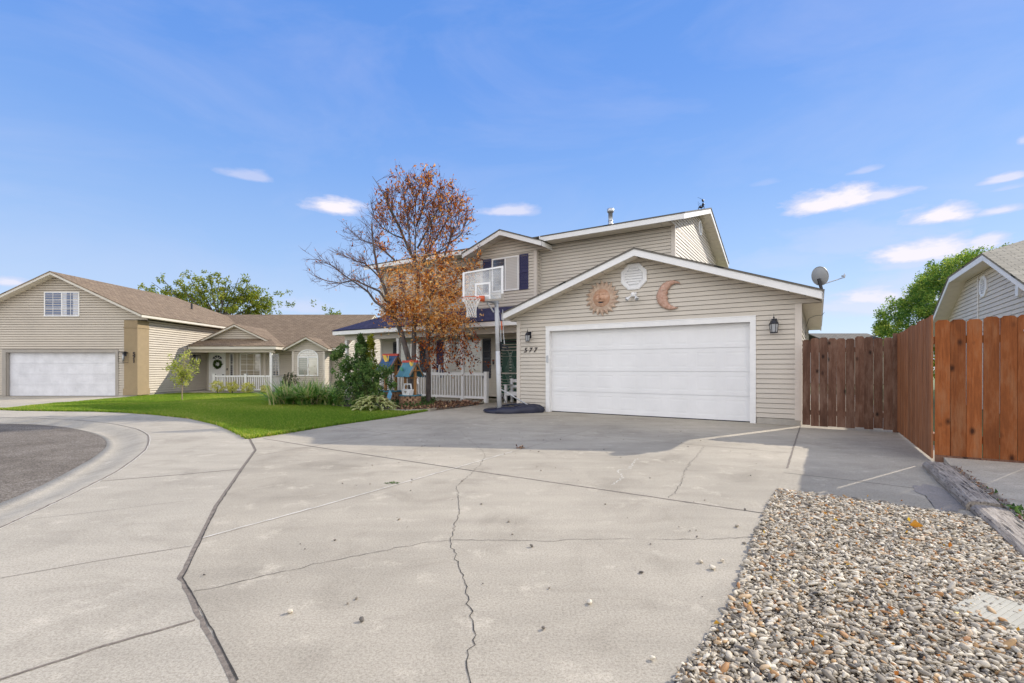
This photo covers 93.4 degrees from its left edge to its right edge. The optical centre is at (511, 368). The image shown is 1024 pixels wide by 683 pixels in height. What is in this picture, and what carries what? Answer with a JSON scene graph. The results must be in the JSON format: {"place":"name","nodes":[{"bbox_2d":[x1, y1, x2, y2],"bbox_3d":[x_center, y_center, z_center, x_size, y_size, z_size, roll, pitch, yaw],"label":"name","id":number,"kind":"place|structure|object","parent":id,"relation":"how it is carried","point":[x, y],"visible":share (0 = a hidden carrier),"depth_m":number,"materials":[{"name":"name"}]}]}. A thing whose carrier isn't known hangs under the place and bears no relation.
{"place":"outdoors","nodes":[
{"label":"outdoors","id":0,"kind":"place"},
{"bbox_2d":[0,424,106,502],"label":"street","id":1,"kind":"structure","parent":0,"point":[33,456],"depth_m":6.90,"materials":[{"name":"grey asphalt"}]},
{"bbox_2d":[0,417,147,526],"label":"gutter","id":2,"kind":"object","parent":1,"relation":"on","point":[125,445],"visible":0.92,"depth_m":6.01,"materials":[{"name":"concrete"}]},
{"bbox_2d":[0,396,131,407],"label":"neighbour driveway","id":3,"kind":"structure","parent":0,"point":[9,401],"depth_m":19.82,"materials":[{"name":"concrete"}]},
{"bbox_2d":[0,410,253,682],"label":"sidewalk","id":4,"kind":"structure","parent":0,"point":[92,590],"depth_m":2.78,"materials":[{"name":"concrete"}]},
{"bbox_2d":[177,401,799,682],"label":"driveway","id":5,"kind":"structure","parent":0,"point":[428,605],"depth_m":3.11,"materials":[{"name":"concrete"}]},
{"bbox_2d":[203,428,756,603],"bbox_3d":[0.715,1.144,5.900,4.940,0.017,7.119,0,0,0],"label":"grit","id":6,"kind":"object","parent":5,"relation":"on","point":[509,520],"visible":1,"depth_m":3.59,"materials":[{"name":"stone"}]},
{"bbox_2d":[462,266,544,413],"bbox_3d":[-0.379,-0.717,12.320,2.295,3.737,1.136,0,0,-32],"label":"basketball hoop","id":7,"kind":"object","parent":5,"relation":"on","point":[518,408],"visible":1,"depth_m":12.24,"materials":[{"name":"grey plastic"}]},
{"bbox_2d":[504,378,516,402],"bbox_3d":[0.218,0.750,15.905,0.905,0.800,0.470,0,0,32],"label":"porch bench","id":8,"kind":"object","parent":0,"point":[512,386],"visible":0.46,"depth_m":16.05,"materials":[{"name":"white plastic"}]},
{"bbox_2d":[0,0,1023,368],"label":"sky","id":9,"kind":"structure","parent":0,"point":[872,142],"materials":[{"name":"blue"}]},
{"bbox_2d":[507,377,999,458],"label":"yard","id":10,"kind":"structure","parent":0,"point":[933,413],"depth_m":13.75,"materials":[{"name":"soil"}]},
{"bbox_2d":[0,271,379,395],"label":"tan house","id":11,"kind":"structure","parent":10,"relation":"on","point":[61,334],"depth_m":22.16,"materials":[{"name":"plastic"}]},
{"bbox_2d":[44,292,79,316],"bbox_3d":[-20.525,-2.915,21.979,1.610,1.130,0.042,0,0,0],"label":"window","id":12,"kind":"structure","parent":11,"relation":"in","point":[49,297],"depth_m":21.98,"materials":[{"name":"white glass"}]},
{"bbox_2d":[10,353,114,395],"bbox_3d":[-20.575,0.295,22.144,4.990,2.010,0.052,0,0,0],"label":"garage door","id":13,"kind":"structure","parent":11,"relation":"in","point":[31,374],"depth_m":22.12,"materials":[{"name":"white paint"}]},
{"bbox_2d":[118,351,127,362],"bbox_3d":[-17.601,-0.501,21.840,0.262,0.510,0.280,0,0,0],"label":"box lantern","id":14,"kind":"object","parent":11,"relation":"attached to","point":[123,356],"visible":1,"depth_m":21.80,"materials":[{"name":"black metal"}]},
{"bbox_2d":[193,354,200,363],"bbox_3d":[-16.945,-0.475,25.901,0.280,0.510,0.262,0,0,0],"label":"box lantern","id":15,"kind":"object","parent":11,"relation":"attached to","point":[194,355],"visible":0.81,"depth_m":25.86,"materials":[{"name":"black metal"}]},
{"bbox_2d":[210,353,223,389],"bbox_3d":[-16.490,0.210,26.970,0.800,2.080,0.060,0,0,0],"label":"front door","id":16,"kind":"structure","parent":11,"relation":"in","point":[213,356],"depth_m":26.98,"materials":[{"name":"white paint"}]},
{"bbox_2d":[213,359,222,368],"bbox_3d":[-16.421,-0.218,26.903,0.593,0.592,0.236,0,0,0],"label":"door wreath","id":17,"kind":"object","parent":11,"relation":"attached to","point":[218,361],"depth_m":26.90,"materials":[{"name":"green plant"}]},
{"bbox_2d":[230,353,233,374],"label":"window","id":18,"kind":"structure","parent":11,"relation":"in","point":[231,354],"depth_m":26.98,"materials":[{"name":"grey glass"}]},
{"bbox_2d":[212,374,284,391],"bbox_3d":[-14.303,0.785,26.253,3.165,0.970,1.455,0,0,0],"label":"porch railing","id":19,"kind":"object","parent":11,"relation":"on","point":[247,378],"visible":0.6,"depth_m":25.58,"materials":[{"name":"white paint"}]},
{"bbox_2d":[240,353,260,374],"bbox_3d":[-14.645,-0.190,26.979,1.170,1.280,0.042,0,0,0],"label":"window","id":20,"kind":"structure","parent":11,"relation":"in","point":[250,363],"depth_m":26.98,"materials":[{"name":"beige glass"}]},
{"bbox_2d":[273,353,278,374],"bbox_3d":[-13.220,-0.190,26.979,0.400,1.280,0.042,0,0,0],"label":"window","id":21,"kind":"structure","parent":11,"relation":"in","point":[275,355],"depth_m":26.98,"materials":[{"name":"grey glass"}]},
{"bbox_2d":[297,349,318,375],"bbox_3d":[-10.990,-0.290,25.978,1.120,1.440,0.045,0,0,0],"label":"window","id":22,"kind":"structure","parent":11,"relation":"in","point":[302,361],"depth_m":25.99,"materials":[{"name":"white glass"}]},
{"bbox_2d":[138,270,316,314],"bbox_3d":[-24.605,-3.557,40.072,15.054,9.649,5.856,0,0,0],"label":"locust tree","id":23,"kind":"object","parent":10,"relation":"on","point":[259,307],"visible":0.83,"depth_m":39.78,"materials":[{"name":"green plant"}]},
{"bbox_2d":[322,304,341,314],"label":"distant tree","id":24,"kind":"object","parent":10,"relation":"on","point":[333,313],"visible":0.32,"depth_m":52.00,"materials":[{"name":"green plant"}]},
{"bbox_2d":[332,208,824,425],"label":"family house","id":25,"kind":"structure","parent":10,"relation":"on","point":[711,347],"depth_m":11.89,"materials":[{"name":"beige plastic"}]},
{"bbox_2d":[400,342,419,363],"bbox_3d":[-4.147,-0.410,19.483,1.100,1.240,0.042,0,0,32],"label":"window","id":26,"kind":"structure","parent":25,"relation":"in","point":[402,356],"depth_m":19.47,"materials":[{"name":"white glass"}]},
{"bbox_2d":[406,272,423,299],"bbox_3d":[-3.894,-3.240,19.323,1.000,1.180,0.042,0,0,32],"label":"window","id":27,"kind":"structure","parent":25,"relation":"in","point":[421,272],"depth_m":19.42,"materials":[{"name":"white paint"}]},
{"bbox_2d":[348,372,488,402],"bbox_3d":[-3.732,0.635,17.738,6.963,1.030,0.136,0,0,32],"label":"porch railing","id":28,"kind":"object","parent":25,"relation":"attached to","point":[485,397],"visible":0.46,"depth_m":16.58,"materials":[{"name":"white paint"}]},
{"bbox_2d":[431,363,443,397],"bbox_3d":[-2.793,0.455,17.792,0.481,1.261,0.575,0,0,32],"label":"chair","id":29,"kind":"object","parent":25,"relation":"on","point":[438,375],"visible":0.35,"depth_m":17.77,"materials":[{"name":"plastic"}]},
{"bbox_2d":[444,340,482,372],"bbox_3d":[-1.847,-0.410,18.017,1.810,1.240,0.042,0,0,32],"label":"window","id":30,"kind":"structure","parent":25,"relation":"in","point":[477,366],"depth_m":17.90,"materials":[{"name":"white glass"}]},
{"bbox_2d":[492,255,518,292],"bbox_3d":[-0.237,-3.240,16.639,1.110,1.180,0.042,0,0,32],"label":"window","id":31,"kind":"structure","parent":25,"relation":"in","point":[508,273],"depth_m":16.61,"materials":[{"name":"white paint"}]},
{"bbox_2d":[499,339,516,398],"bbox_3d":[-0.070,0.020,16.841,0.900,2.140,0.112,0,0,32],"label":"front door","id":32,"kind":"structure","parent":25,"relation":"in","point":[505,361],"depth_m":16.93,"materials":[{"name":"green paint"}]},
{"bbox_2d":[525,328,531,341],"bbox_3d":[0.433,-0.883,12.896,0.158,0.356,0.204,0,0,32],"label":"wall lantern","id":33,"kind":"object","parent":25,"relation":"attached to","point":[528,336],"depth_m":12.84,"materials":[{"name":"glass"}]},
{"bbox_2d":[586,280,618,315],"bbox_3d":[2.172,-1.720,11.791,0.881,0.908,0.174,0,0,32],"label":"sun ornament","id":34,"kind":"object","parent":25,"relation":"attached to","point":[600,297],"visible":1,"depth_m":11.79,"materials":[{"name":"orange metal"}]},
{"bbox_2d":[625,292,638,300],"bbox_3d":[2.840,-1.688,11.369,0.333,0.225,0.188,0,0,32],"label":"floodlight","id":35,"kind":"object","parent":25,"relation":"attached to","point":[633,294],"visible":1,"depth_m":11.37,"materials":[{"name":"white plastic"}]},
{"bbox_2d":[552,322,749,421],"bbox_3d":[3.066,0.095,11.507,4.750,2.130,0.053,0,0,32],"label":"garage door","id":36,"kind":"structure","parent":25,"relation":"in","point":[700,372],"depth_m":11.28,"materials":[{"name":"white paint"}]},
{"bbox_2d":[656,280,679,309],"bbox_3d":[3.545,-1.661,10.966,0.545,0.668,0.091,0,0,32],"label":"moon ornament","id":37,"kind":"object","parent":25,"relation":"attached to","point":[662,297],"visible":1,"depth_m":10.99,"materials":[{"name":"pink metal"}]},
{"bbox_2d":[769,316,778,332],"bbox_3d":[5.312,-0.902,9.778,0.176,0.395,0.227,0,0,32],"label":"wall lantern","id":38,"kind":"object","parent":25,"relation":"attached to","point":[773,325],"depth_m":9.71,"materials":[{"name":"glass"}]},
{"bbox_2d":[811,266,845,288],"bbox_3d":[6.338,-1.734,9.473,0.942,0.465,0.319,0,0,-18],"label":"satellite dish","id":39,"kind":"object","parent":25,"relation":"on","point":[820,276],"visible":0.98,"depth_m":9.31,"materials":[{"name":"metal"}]},
{"bbox_2d":[809,333,878,383],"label":"house","id":40,"kind":"structure","parent":10,"relation":"on","point":[845,336],"depth_m":36.86,"materials":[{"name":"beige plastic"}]},
{"bbox_2d":[871,323,890,338],"bbox_3d":[27.806,-1.205,36.114,1.446,4.910,3.361,0,0,44],"label":"distant tree","id":41,"kind":"object","parent":10,"relation":"on","point":[877,334],"visible":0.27,"depth_m":35.97,"materials":[{"name":"green plant"}]},
{"bbox_2d":[871,242,1012,379],"bbox_3d":[27.300,-2.784,26.061,12.121,8.098,8.208,0,0,0],"label":"shade tree","id":42,"kind":"object","parent":10,"relation":"on","point":[924,289],"visible":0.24,"depth_m":27.22,"materials":[{"name":"green plant"}]},
{"bbox_2d":[933,240,1023,408],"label":"cream house","id":43,"kind":"structure","parent":10,"relation":"on","point":[983,285],"depth_m":12.85,"materials":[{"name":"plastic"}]},
{"bbox_2d":[672,488,1023,682],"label":"gravel","id":44,"kind":"structure","parent":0,"point":[888,536],"depth_m":2.34,"materials":[{"name":"grey gravel"}]},
{"bbox_2d":[714,491,1023,674],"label":"leaf litter","id":45,"kind":"object","parent":44,"relation":"on","point":[889,607],"visible":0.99,"depth_m":2.45,"materials":[{"name":"brown plant"}]},
{"bbox_2d":[910,520,922,527],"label":"fallen leaf","id":46,"kind":"object","parent":44,"relation":"on","point":[915,523],"visible":1,"depth_m":3.40,"materials":[{"name":"orange plant"}]},
{"bbox_2d":[952,592,1023,634],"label":"paver","id":47,"kind":"object","parent":44,"relation":"on","point":[1016,619],"visible":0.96,"depth_m":2.23,"materials":[{"name":"grey concrete"}]},
{"bbox_2d":[777,395,975,516],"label":"side slab","id":48,"kind":"structure","parent":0,"point":[862,463],"depth_m":5.51,"materials":[{"name":"concrete"}]},
{"bbox_2d":[802,333,897,432],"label":"side gate","id":49,"kind":"structure","parent":48,"relation":"on","point":[841,392],"depth_m":8.94,"materials":[{"name":"brown wood"}]},
{"bbox_2d":[897,315,934,457],"bbox_3d":[6.082,0.247,7.256,0.125,1.805,3.128,0,0,32],"label":"board fence","id":50,"kind":"object","parent":48,"relation":"on","point":[915,343],"visible":1,"depth_m":6.88,"materials":[{"name":"brown wood"}]},
{"bbox_2d":[922,461,1002,510],"bbox_3d":[4.287,1.111,4.663,0.223,0.118,1.950,0,0,32],"label":"landscape timber","id":51,"kind":"object","parent":48,"relation":"on","point":[964,492],"visible":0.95,"depth_m":4.36,"materials":[{"name":"grey wood"}]},
{"bbox_2d":[944,457,1023,520],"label":"raised slab","id":52,"kind":"structure","parent":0,"point":[1006,479],"depth_m":4.83,"materials":[{"name":"concrete"}]},
{"bbox_2d":[934,315,1023,462],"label":"orange fence","id":53,"kind":"object","parent":52,"relation":"on","point":[958,393],"visible":0.81,"depth_m":5.71,"materials":[{"name":"brown wood"}]},
{"bbox_2d":[956,467,1023,521],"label":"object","id":54,"kind":"object","parent":52,"relation":"on","point":[1002,500],"visible":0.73,"depth_m":4.21,"materials":[{"name":"green plant"}]},
{"bbox_2d":[970,505,1023,556],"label":"landscape timber","id":55,"kind":"object","parent":52,"relation":"on","point":[1007,525],"visible":0.89,"depth_m":3.37,"materials":[{"name":"grey wood"}]},
{"bbox_2d":[980,486,1023,518],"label":"weed strip","id":56,"kind":"object","parent":52,"relation":"on","point":[1018,509],"visible":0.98,"depth_m":3.67,"materials":[{"name":"green plant"}]},
{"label":"lawn","id":57,"kind":"structure","parent":0,"visible":0},
{"bbox_2d":[161,348,200,399],"bbox_3d":[-12.929,0.219,18.938,1.750,2.183,0.831,0,0,32],"label":"young tree","id":58,"kind":"object","parent":57,"relation":"on","point":[184,376],"visible":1,"depth_m":18.95,"materials":[{"name":"green plant"}]},
{"bbox_2d":[0,392,430,438],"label":"grass","id":59,"kind":"structure","parent":57,"relation":"on","point":[251,417],"depth_m":12.62,"materials":[{"name":"green plant"}]},
{"bbox_2d":[209,380,224,392],"bbox_3d":[-15.043,0.965,24.604,0.746,0.774,0.737,0,0,-37],"label":"round shrub","id":60,"kind":"object","parent":57,"relation":"on","point":[215,388],"visible":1,"depth_m":24.54,"materials":[{"name":"green plant"}]},
{"bbox_2d":[225,380,239,392],"bbox_3d":[-14.252,0.969,24.594,0.732,0.766,0.741,0,0,0],"label":"round shrub","id":61,"kind":"object","parent":57,"relation":"on","point":[229,387],"visible":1,"depth_m":24.48,"materials":[{"name":"green plant"}]},
{"bbox_2d":[240,382,254,392],"bbox_3d":[-13.506,1.025,24.607,0.673,0.654,0.701,0,0,0],"label":"round shrub","id":62,"kind":"object","parent":57,"relation":"on","point":[249,390],"visible":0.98,"depth_m":24.51,"materials":[{"name":"green plant"}]},
{"bbox_2d":[259,385,270,392],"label":"round shrub","id":63,"kind":"object","parent":57,"relation":"on","point":[262,388],"visible":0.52,"depth_m":24.48,"materials":[{"name":"green plant"}]},
{"bbox_2d":[280,372,301,386],"bbox_3d":[-11.329,0.749,24.608,0.902,1.204,0.914,0,0,45],"label":"round shrub","id":64,"kind":"object","parent":57,"relation":"on","point":[289,381],"visible":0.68,"depth_m":24.49,"materials":[{"name":"green plant"}]},
{"bbox_2d":[330,397,483,409],"bbox_3d":[-4.711,1.138,16.101,7.700,0.001,3.587,0,0,35],"label":"flower bed","id":65,"kind":"object","parent":57,"relation":"on","point":[410,407],"visible":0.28,"depth_m":14.66,"materials":[{"name":"brown soil"}]},
{"bbox_2d":[244,364,353,404],"bbox_3d":[-6.276,0.518,14.874,4.433,1.263,3.477,0,0,0],"label":"iris clump","id":66,"kind":"object","parent":65,"relation":"on","point":[311,394],"visible":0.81,"depth_m":14.66,"materials":[{"name":"plant"}]},
{"bbox_2d":[352,333,369,399],"bbox_3d":[-5.374,-0.036,17.206,0.750,2.473,0.717,0,0,0],"label":"arborvitae","id":67,"kind":"object","parent":65,"relation":"on","point":[361,339],"visible":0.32,"depth_m":17.12,"materials":[{"name":"green plant"}]},
{"bbox_2d":[329,342,397,407],"bbox_3d":[-4.248,0.233,13.741,1.733,1.948,1.668,0,0,-35],"label":"rose bush","id":68,"kind":"object","parent":65,"relation":"on","point":[360,387],"visible":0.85,"depth_m":13.59,"materials":[{"name":"green plant"}]},
{"bbox_2d":[366,333,377,392],"bbox_3d":[-5.273,-0.057,17.888,0.666,2.524,0.678,0,0,-21],"label":"arborvitae","id":69,"kind":"object","parent":65,"relation":"on","point":[371,346],"visible":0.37,"depth_m":17.84,"materials":[{"name":"green plant"}]},
{"bbox_2d":[350,395,400,411],"bbox_3d":[-3.685,0.961,13.049,1.313,0.451,1.381,0,0,0],"label":"hosta","id":70,"kind":"object","parent":65,"relation":"on","point":[386,402],"visible":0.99,"depth_m":12.81,"materials":[{"name":"green plant"}]},
{"bbox_2d":[376,354,401,401],"bbox_3d":[-3.898,0.344,15.583,0.846,1.612,0.784,0,0,32],"label":"wishing well","id":71,"kind":"object","parent":65,"relation":"on","point":[392,359],"visible":0.44,"depth_m":15.45,"materials":[{"name":"teal paint"}]},
{"bbox_2d":[387,390,391,407],"bbox_3d":[-3.512,0.870,13.825,0.144,0.561,0.046,0,0,-8],"label":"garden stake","id":72,"kind":"object","parent":65,"relation":"on","point":[389,395],"visible":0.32,"depth_m":13.82,"materials":[{"name":"blue plastic"}]},
{"bbox_2d":[301,159,493,402],"bbox_3d":[-3.493,-2.647,14.819,5.945,7.638,3.442,0,0,0],"label":"copper tree","id":73,"kind":"object","parent":65,"relation":"on","point":[432,292],"visible":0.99,"depth_m":14.76,"materials":[{"name":"orange plant"}]},
{"bbox_2d":[396,360,423,406],"bbox_3d":[-2.985,0.461,14.225,0.723,1.378,0.670,0,0,32],"label":"wishing well","id":74,"kind":"object","parent":65,"relation":"on","point":[408,369],"visible":0.82,"depth_m":14.10,"materials":[{"name":"teal paint"}]},
{"bbox_2d":[401,383,413,394],"bbox_3d":[-3.028,0.616,13.988,0.350,0.335,0.185,0,0,32],"label":"heart planter","id":75,"kind":"object","parent":74,"relation":"on","point":[407,391],"visible":1,"depth_m":13.92,"materials":[{"name":"white plastic"}]},
{"bbox_2d":[385,408,436,411],"bbox_3d":[-2.702,1.125,12.850,1.440,0.070,0.487,0,0,-17],"label":"bed edging","id":76,"kind":"object","parent":65,"relation":"on","point":[429,409],"visible":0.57,"depth_m":12.74,"materials":[{"name":"concrete"}]},
{"bbox_2d":[391,395,436,407],"bbox_3d":[-3.331,1.054,16.093,1.511,0.299,5.671,0,0,-16],"label":"ground cover","id":77,"kind":"object","parent":65,"relation":"on","point":[422,399],"visible":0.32,"depth_m":14.17,"materials":[{"name":"green plant"}]},
{"bbox_2d":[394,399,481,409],"bbox_3d":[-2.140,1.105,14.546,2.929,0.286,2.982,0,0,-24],"label":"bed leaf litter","id":78,"kind":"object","parent":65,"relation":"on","point":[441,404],"visible":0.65,"depth_m":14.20,"materials":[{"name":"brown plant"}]}
]}

